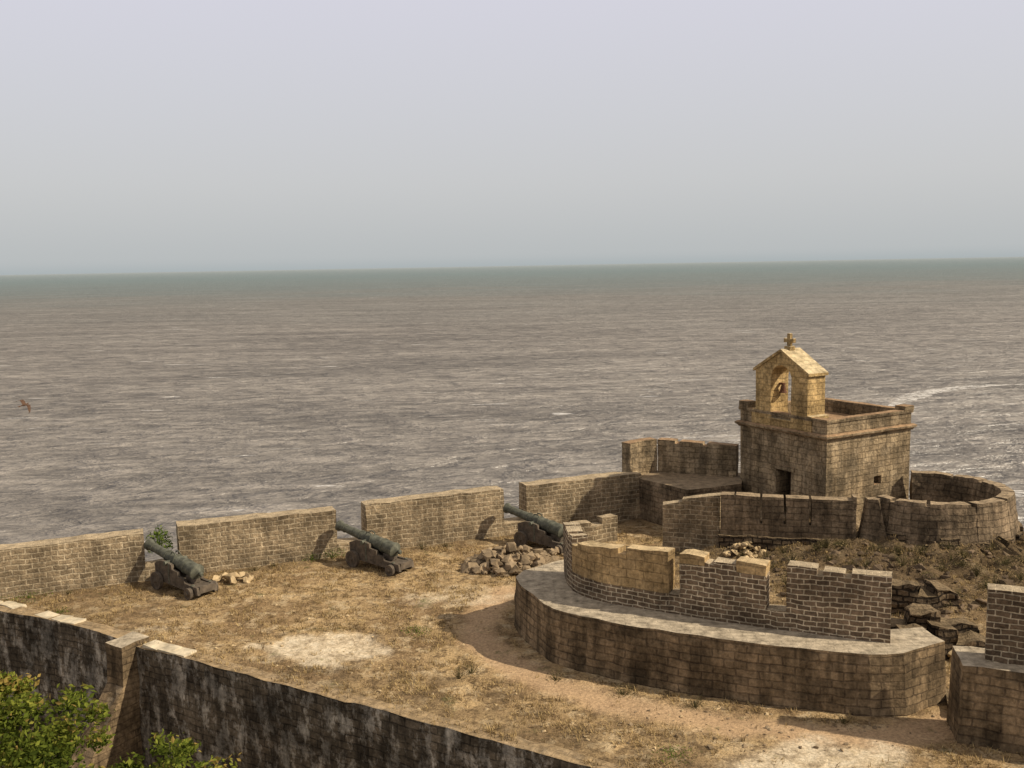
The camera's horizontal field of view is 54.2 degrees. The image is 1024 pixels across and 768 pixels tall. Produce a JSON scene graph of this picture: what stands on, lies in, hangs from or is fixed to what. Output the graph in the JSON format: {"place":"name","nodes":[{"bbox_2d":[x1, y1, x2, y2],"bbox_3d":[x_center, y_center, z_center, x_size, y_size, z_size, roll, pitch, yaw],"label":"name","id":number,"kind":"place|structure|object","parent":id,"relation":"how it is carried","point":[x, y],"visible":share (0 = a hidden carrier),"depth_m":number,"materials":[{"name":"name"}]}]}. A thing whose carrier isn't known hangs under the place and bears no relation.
{"place":"outdoors","nodes":[
{"label":"outdoors","id":0,"kind":"place"},
{"bbox_2d":[16,400,30,412],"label":"flying bird","id":1,"kind":"object","parent":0,"point":[26,404],"visible":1,"depth_m":75.52},
{"bbox_2d":[0,257,1023,560],"bbox_3d":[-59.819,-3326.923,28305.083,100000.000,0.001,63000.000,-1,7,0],"label":"sea","id":2,"kind":"structure","parent":0,"point":[166,401],"depth_m":212.04,"materials":[{"name":"liquid"}]},
{"bbox_2d":[888,384,1021,405],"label":"foam streak","id":3,"kind":"object","parent":2,"relation":"on","point":[932,391],"visible":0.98,"depth_m":169.22,"materials":[{"name":"white liquid"}]},
{"bbox_2d":[0,512,1023,767],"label":"terrace ground","id":4,"kind":"structure","parent":0,"point":[332,644],"depth_m":28.35,"materials":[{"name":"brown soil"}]},
{"bbox_2d":[5,590,52,601],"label":"green weeds","id":5,"kind":"object","parent":4,"relation":"on","point":[27,596],"visible":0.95,"depth_m":32.70,"materials":[{"name":"green plant"}]},
{"bbox_2d":[145,525,172,552],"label":"green weeds","id":6,"kind":"object","parent":4,"relation":"on","point":[159,537],"visible":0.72,"depth_m":34.68,"materials":[{"name":"green plant"}]},
{"bbox_2d":[144,539,218,599],"bbox_3d":[-11.178,6.116,33.375,3.336,1.448,1.160,4,9,38],"label":"cannon","id":7,"kind":"object","parent":4,"relation":"on","point":[180,571],"visible":1,"depth_m":32.94,"materials":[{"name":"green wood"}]},
{"bbox_2d":[212,571,253,583],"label":"stone blocks","id":8,"kind":"object","parent":4,"relation":"on","point":[233,577],"depth_m":33.98,"materials":[{"name":"beige stone"}]},
{"bbox_2d":[302,552,320,561],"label":"green weeds","id":9,"kind":"object","parent":4,"relation":"on","point":[312,557],"visible":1,"depth_m":36.32,"materials":[{"name":"green plant"}]},
{"bbox_2d":[319,546,345,560],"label":"green weeds","id":10,"kind":"object","parent":4,"relation":"on","point":[331,556],"visible":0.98,"depth_m":36.56,"materials":[{"name":"green plant"}]},
{"bbox_2d":[335,520,413,575],"bbox_3d":[-4.981,5.756,35.483,3.336,1.448,1.160,4,8,36],"label":"cannon","id":11,"kind":"object","parent":4,"relation":"on","point":[374,548],"visible":1,"depth_m":35.08,"materials":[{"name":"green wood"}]},
{"bbox_2d":[401,624,431,637],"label":"green weeds","id":12,"kind":"object","parent":4,"relation":"on","point":[415,630],"visible":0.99,"depth_m":28.94,"materials":[{"name":"green plant"}]},
{"bbox_2d":[416,540,427,549],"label":"dry bush","id":13,"kind":"object","parent":4,"relation":"on","point":[421,546],"visible":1,"depth_m":37.56,"materials":[{"name":"brown plant"}]},
{"bbox_2d":[451,665,465,680],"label":"dry bush","id":14,"kind":"object","parent":4,"relation":"on","point":[457,675],"visible":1,"depth_m":25.63,"materials":[{"name":"beige plant"}]},
{"bbox_2d":[134,574,800,751],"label":"scattered stones","id":15,"kind":"object","parent":4,"relation":"on","point":[486,709],"visible":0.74,"depth_m":26.97,"materials":[{"name":"beige stone"}]},
{"bbox_2d":[460,662,480,675],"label":"dry bush","id":16,"kind":"object","parent":4,"relation":"on","point":[472,669],"visible":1,"depth_m":25.95,"materials":[{"name":"brown plant"}]},
{"bbox_2d":[460,542,560,576],"bbox_3d":[0.017,6.038,35.153,3.654,0.988,2.590,-1,7,0],"label":"rubble pile","id":17,"kind":"object","parent":4,"relation":"on","point":[509,555],"visible":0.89,"depth_m":34.62,"materials":[{"name":"stone"}]},
{"bbox_2d":[503,503,562,554],"bbox_3d":[1.009,5.416,37.696,3.336,1.448,1.160,5,9,41],"label":"cannon","id":18,"kind":"object","parent":4,"relation":"on","point":[537,528],"visible":0.76,"depth_m":37.41,"materials":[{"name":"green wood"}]},
{"bbox_2d":[543,547,562,559],"bbox_3d":[1.262,6.146,36.339,1.818,0.384,1.533,-1,7,0],"label":"rubble pile","id":19,"kind":"object","parent":4,"relation":"on","point":[554,551],"visible":0.22,"depth_m":36.25,"materials":[{"name":"stone"}]},
{"bbox_2d":[570,513,617,541],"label":"wall","id":20,"kind":"structure","parent":4,"relation":"on","point":[603,528],"depth_m":37.92,"materials":[{"name":"stone"}]},
{"bbox_2d":[652,741,696,766],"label":"green weeds","id":21,"kind":"object","parent":4,"relation":"on","point":[673,753],"visible":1,"depth_m":21.42,"materials":[{"name":"green plant"}]},
{"bbox_2d":[682,694,705,708],"bbox_3d":[4.337,7.543,23.749,0.598,0.397,0.573,2,7,23],"label":"dry bush","id":22,"kind":"object","parent":4,"relation":"on","point":[697,705],"visible":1,"depth_m":23.76,"materials":[{"name":"brown plant"}]},
{"bbox_2d":[514,560,945,716],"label":"gun platform","id":23,"kind":"structure","parent":4,"relation":"on","point":[561,622],"depth_m":24.25,"materials":[{"name":"stone"}]},
{"bbox_2d":[563,522,587,589],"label":"battlement wall","id":24,"kind":"structure","parent":23,"relation":"on","point":[573,533],"depth_m":28.26,"materials":[{"name":"beige brick"}]},
{"bbox_2d":[572,573,668,612],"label":"battlement wall","id":25,"kind":"structure","parent":23,"relation":"on","point":[628,596],"depth_m":26.59,"materials":[{"name":"brown brick"}]},
{"bbox_2d":[572,540,673,593],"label":"battlement wall","id":26,"kind":"structure","parent":25,"relation":"on","point":[647,567],"depth_m":26.43,"materials":[{"name":"stone"}]},
{"bbox_2d":[668,557,891,641],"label":"battlement wall","id":27,"kind":"structure","parent":23,"relation":"on","point":[839,602],"depth_m":24.40,"materials":[{"name":"brown brick"}]},
{"bbox_2d":[680,549,709,565],"bbox_3d":[4.699,4.456,25.685,0.659,0.277,0.481,3,8,29],"label":"merlon cap","id":28,"kind":"object","parent":27,"relation":"on","point":[695,557],"visible":1,"depth_m":25.54,"materials":[{"name":"stone"}]},
{"bbox_2d":[736,557,769,575],"bbox_3d":[6.030,4.548,25.013,0.752,0.302,0.474,2,7,25],"label":"merlon cap","id":29,"kind":"object","parent":27,"relation":"on","point":[748,565],"visible":1,"depth_m":24.84,"materials":[{"name":"stone"}]},
{"bbox_2d":[722,541,765,557],"bbox_3d":[8.098,5.751,34.858,1.289,0.554,1.090,4,8,36],"label":"rubble pile","id":30,"kind":"object","parent":4,"relation":"on","point":[735,547],"visible":0.94,"depth_m":34.72,"materials":[{"name":"stone"}]},
{"bbox_2d":[774,546,788,553],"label":"dry bush","id":31,"kind":"object","parent":4,"relation":"on","point":[783,549],"visible":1,"depth_m":34.30,"materials":[{"name":"brown plant"}]},
{"bbox_2d":[779,574,786,585],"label":"dry bush","id":32,"kind":"object","parent":4,"relation":"on","point":[784,581],"visible":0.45,"depth_m":31.96,"materials":[{"name":"brown plant"}]},
{"bbox_2d":[777,551,803,563],"bbox_3d":[9.300,5.740,33.296,0.924,0.503,0.926,4,8,37],"label":"dry bush","id":33,"kind":"object","parent":4,"relation":"on","point":[791,557],"visible":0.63,"depth_m":33.31,"materials":[{"name":"brown plant"}]},
{"bbox_2d":[809,543,824,550],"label":"dry bush","id":34,"kind":"object","parent":4,"relation":"on","point":[818,547],"visible":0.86,"depth_m":33.95,"materials":[{"name":"brown plant"}]},
{"bbox_2d":[817,536,836,548],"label":"dry bush","id":35,"kind":"object","parent":4,"relation":"on","point":[825,544],"visible":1,"depth_m":33.67,"materials":[{"name":"brown plant"}]},
{"bbox_2d":[823,554,836,561],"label":"dry bush","id":36,"kind":"object","parent":4,"relation":"on","point":[829,558],"visible":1,"depth_m":33.02,"materials":[{"name":"brown plant"}]},
{"bbox_2d":[763,542,902,596],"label":"talus rocks","id":37,"kind":"object","parent":4,"relation":"on","point":[876,553],"visible":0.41,"depth_m":32.82,"materials":[{"name":"stone"}]},
{"bbox_2d":[835,537,848,548],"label":"dry bush","id":38,"kind":"object","parent":4,"relation":"on","point":[842,543],"visible":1,"depth_m":33.35,"materials":[{"name":"brown plant"}]},
{"bbox_2d":[831,711,858,729],"bbox_3d":[7.580,7.663,22.787,0.650,0.233,0.611,4,9,38],"label":"dry bush","id":39,"kind":"object","parent":4,"relation":"on","point":[845,720],"visible":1,"depth_m":22.81,"materials":[{"name":"brown plant"}]},
{"bbox_2d":[855,555,878,568],"bbox_3d":[11.355,5.684,32.109,0.760,0.441,0.764,-1,7,0],"label":"dry bush","id":40,"kind":"object","parent":4,"relation":"on","point":[867,564],"visible":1,"depth_m":32.09,"materials":[{"name":"brown plant"}]},
{"bbox_2d":[860,541,882,552],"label":"dry bush","id":41,"kind":"object","parent":4,"relation":"on","point":[873,546],"visible":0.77,"depth_m":33.46,"materials":[{"name":"brown plant"}]},
{"bbox_2d":[857,497,886,540],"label":"stone buttress","id":42,"kind":"structure","parent":4,"relation":"on","point":[871,526],"depth_m":34.25,"materials":[{"name":"stone"}]},
{"bbox_2d":[876,542,892,554],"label":"dry bush","id":43,"kind":"object","parent":4,"relation":"on","point":[885,549],"visible":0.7,"depth_m":33.18,"materials":[{"name":"brown plant"}]},
{"bbox_2d":[893,542,904,555],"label":"dry bush","id":44,"kind":"object","parent":4,"relation":"on","point":[899,551],"visible":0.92,"depth_m":32.80,"materials":[{"name":"brown plant"}]},
{"bbox_2d":[889,550,917,566],"bbox_3d":[12.453,5.537,31.823,0.924,0.549,0.922,-1,7,0],"label":"dry bush","id":45,"kind":"object","parent":4,"relation":"on","point":[901,563],"visible":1,"depth_m":31.86,"materials":[{"name":"brown plant"}]},
{"bbox_2d":[910,556,923,564],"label":"dry bush","id":46,"kind":"object","parent":4,"relation":"on","point":[917,561],"visible":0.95,"depth_m":31.91,"materials":[{"name":"brown plant"}]},
{"bbox_2d":[914,544,927,556],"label":"dry bush","id":47,"kind":"object","parent":4,"relation":"on","point":[920,550],"visible":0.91,"depth_m":32.60,"materials":[{"name":"brown plant"}]},
{"bbox_2d":[911,544,933,553],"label":"dry bush","id":48,"kind":"object","parent":4,"relation":"on","point":[917,546],"visible":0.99,"depth_m":32.73,"materials":[{"name":"brown plant"}]},
{"bbox_2d":[891,578,957,613],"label":"ruined wall","id":49,"kind":"structure","parent":4,"relation":"on","point":[907,591],"depth_m":29.32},
{"bbox_2d":[919,570,937,578],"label":"dry bush","id":50,"kind":"object","parent":4,"relation":"on","point":[922,573],"visible":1,"depth_m":30.91,"materials":[{"name":"brown plant"}]},
{"bbox_2d":[841,541,1017,619],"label":"talus rocks","id":51,"kind":"object","parent":4,"relation":"on","point":[921,567],"visible":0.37,"depth_m":30.95,"materials":[{"name":"stone"}]},
{"bbox_2d":[891,604,982,634],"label":"ruined wall","id":52,"kind":"structure","parent":4,"relation":"on","point":[915,614],"depth_m":26.91,"materials":[{"name":"brown stone"}]},
{"bbox_2d":[898,619,985,659],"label":"ruined wall","id":53,"kind":"structure","parent":4,"relation":"on","point":[948,635],"depth_m":26.29,"materials":[{"name":"brown stone"}]},
{"bbox_2d":[933,556,953,570],"bbox_3d":[13.635,5.672,31.563,0.810,0.526,0.795,3,8,30],"label":"dry bush","id":54,"kind":"object","parent":4,"relation":"on","point":[944,565],"visible":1,"depth_m":31.56,"materials":[{"name":"brown plant"}]},
{"bbox_2d":[877,471,1018,546],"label":"round bastion wall","id":55,"kind":"structure","parent":4,"relation":"on","point":[966,509],"depth_m":33.72,"materials":[{"name":"stone"}]},
{"bbox_2d":[938,539,958,549],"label":"dry bush","id":56,"kind":"object","parent":4,"relation":"on","point":[948,545],"visible":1,"depth_m":32.13,"materials":[{"name":"brown plant"}]},
{"bbox_2d":[942,552,960,562],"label":"dry bush","id":57,"kind":"object","parent":4,"relation":"on","point":[950,557],"visible":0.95,"depth_m":31.86,"materials":[{"name":"brown plant"}]},
{"bbox_2d":[954,559,970,566],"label":"dry bush","id":58,"kind":"object","parent":4,"relation":"on","point":[962,564],"visible":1,"depth_m":31.49,"materials":[{"name":"brown plant"}]},
{"bbox_2d":[956,550,972,558],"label":"dry bush","id":59,"kind":"object","parent":4,"relation":"on","point":[964,555],"visible":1,"depth_m":31.58,"materials":[{"name":"brown plant"}]},
{"bbox_2d":[970,563,984,576],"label":"dry bush","id":60,"kind":"object","parent":4,"relation":"on","point":[976,572],"visible":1,"depth_m":30.88,"materials":[{"name":"brown plant"}]},
{"bbox_2d":[978,575,990,588],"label":"dry bush","id":61,"kind":"object","parent":4,"relation":"on","point":[982,581],"visible":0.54,"depth_m":30.40,"materials":[{"name":"brown plant"}]},
{"bbox_2d":[946,646,1023,755],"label":"gun platform","id":62,"kind":"structure","parent":4,"relation":"on","point":[986,704],"depth_m":21.47,"materials":[{"name":"stone"}]},
{"bbox_2d":[985,583,1023,666],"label":"battlement wall","id":63,"kind":"structure","parent":62,"relation":"on","point":[1005,627],"depth_m":21.49,"materials":[{"name":"brown brick"}]},
{"bbox_2d":[977,542,1002,552],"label":"dry bush","id":64,"kind":"object","parent":4,"relation":"on","point":[991,547],"visible":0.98,"depth_m":32.78,"materials":[{"name":"brown plant"}]},
{"bbox_2d":[985,573,1006,584],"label":"dry bush","id":65,"kind":"object","parent":4,"relation":"on","point":[997,580],"visible":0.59,"depth_m":30.75,"materials":[{"name":"brown plant"}]},
{"bbox_2d":[989,556,1017,567],"bbox_3d":[15.564,5.557,31.556,0.904,0.419,0.817,-1,7,0],"label":"dry bush","id":66,"kind":"object","parent":4,"relation":"on","point":[1004,563],"visible":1,"depth_m":31.57,"materials":[{"name":"brown plant"}]},
{"bbox_2d":[1010,569,1023,580],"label":"dry bush","id":67,"kind":"object","parent":4,"relation":"on","point":[1020,577],"visible":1,"depth_m":30.74,"materials":[{"name":"brown plant"}]},
{"bbox_2d":[0,0,1023,274],"label":"sky","id":68,"kind":"structure","parent":0,"point":[137,136],"materials":[{"name":"grey"}]},
{"bbox_2d":[662,492,720,550],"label":"bastion wall","id":69,"kind":"structure","parent":0,"point":[691,522],"depth_m":36.38,"materials":[{"name":"brown brick"}]},
{"bbox_2d":[458,585,955,753],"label":"path","id":70,"kind":"structure","parent":0,"point":[480,639],"depth_m":23.51,"materials":[{"name":"brown soil"}]},
{"bbox_2d":[546,669,565,681],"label":"dry bush","id":71,"kind":"object","parent":70,"relation":"on","point":[555,678],"visible":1,"depth_m":25.43,"materials":[{"name":"beige plant"}]},
{"bbox_2d":[611,685,636,698],"bbox_3d":[2.711,7.514,24.567,0.673,0.352,0.652,1,7,18],"label":"dry bush","id":72,"kind":"object","parent":70,"relation":"on","point":[621,693],"visible":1,"depth_m":24.58,"materials":[{"name":"brown plant"}]},
{"bbox_2d":[566,705,950,751],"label":"scattered stones","id":73,"kind":"object","parent":70,"relation":"on","point":[770,729],"visible":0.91,"depth_m":22.48,"materials":[{"name":"stone"}]},
{"bbox_2d":[716,509,859,547],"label":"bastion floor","id":74,"kind":"structure","parent":0,"point":[761,518],"depth_m":37.52,"materials":[{"name":"stone"}]},
{"bbox_2d":[640,472,741,525],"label":"firing platform","id":75,"kind":"structure","parent":74,"relation":"on","point":[657,489],"depth_m":40.49,"materials":[{"name":"stone"}]},
{"bbox_2d":[622,437,656,473],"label":"battlement wall","id":76,"kind":"structure","parent":75,"relation":"on","point":[639,455],"depth_m":41.89,"materials":[{"name":"stone"}]},
{"bbox_2d":[657,437,738,477],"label":"battlement wall","id":77,"kind":"structure","parent":75,"relation":"on","point":[702,458],"depth_m":41.61,"materials":[{"name":"stone"}]},
{"bbox_2d":[718,530,857,551],"bbox_3d":[9.703,5.914,35.201,4.778,1.312,1.018,1,7,14],"label":"bastion foundation","id":78,"kind":"object","parent":74,"relation":"on","point":[767,542],"visible":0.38,"depth_m":34.97,"materials":[{"name":"brown stone"}]},
{"bbox_2d":[734,333,916,520],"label":"chapel","id":79,"kind":"structure","parent":74,"relation":"on","point":[809,439],"depth_m":38.10,"materials":[{"name":"stone"}]},
{"bbox_2d":[720,491,856,538],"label":"bastion wall","id":80,"kind":"structure","parent":0,"point":[834,517],"depth_m":34.84,"materials":[{"name":"brown stone"}]},
{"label":"ground","id":81,"kind":"structure","parent":0,"visible":0},
{"bbox_2d":[0,606,132,766],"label":"retaining wall","id":82,"kind":"structure","parent":81,"relation":"on","point":[54,653],"depth_m":30.37,"materials":[{"name":"grey stone"}]},
{"bbox_2d":[0,600,196,655],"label":"coping stones","id":83,"kind":"object","parent":82,"relation":"on","point":[153,644],"visible":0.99,"depth_m":28.39,"materials":[{"name":"beige stone"}]},
{"bbox_2d":[0,670,152,767],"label":"leafy tree","id":84,"kind":"object","parent":81,"relation":"on","point":[19,749],"visible":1,"depth_m":21.01,"materials":[{"name":"green plant"}]},
{"bbox_2d":[69,633,150,767],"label":"buttress","id":85,"kind":"structure","parent":81,"relation":"on","point":[120,694],"depth_m":28.03,"materials":[{"name":"stone"}]},
{"bbox_2d":[98,728,241,767],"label":"leafy tree","id":86,"kind":"object","parent":81,"relation":"on","point":[178,754],"visible":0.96,"depth_m":21.17,"materials":[{"name":"green plant"}]},
{"bbox_2d":[136,641,640,767],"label":"retaining wall","id":87,"kind":"structure","parent":81,"relation":"on","point":[257,718],"depth_m":25.38,"materials":[{"name":"grey stone"}]},
{"bbox_3d":[-2.744,14.271,25.563,54.000,12.750,33.770,-1,7,0],"label":"terrace embankment","id":88,"kind":"object","parent":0,"visible":0},
{"bbox_2d":[0,471,641,598],"bbox_3d":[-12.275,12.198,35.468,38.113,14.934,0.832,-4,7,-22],"label":"parapet wall","id":89,"kind":"structure","parent":88,"relation":"on","point":[213,544],"depth_m":36.25,"materials":[{"name":"stone"}]},
{"bbox_2d":[945,689,949,707],"bbox_3d":[10.753,7.622,23.522,1.006,0.401,1.410,1,7,16],"label":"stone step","id":90,"kind":"object","parent":88,"relation":"on","point":[947,696],"visible":0.12,"depth_m":23.82,"materials":[{"name":"beige stone"}]},
{"bbox_2d":[886,520,1022,549],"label":"bastion foundation","id":91,"kind":"object","parent":88,"relation":"on","point":[955,541],"visible":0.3,"depth_m":33.39,"materials":[{"name":"brown stone"}]}
]}

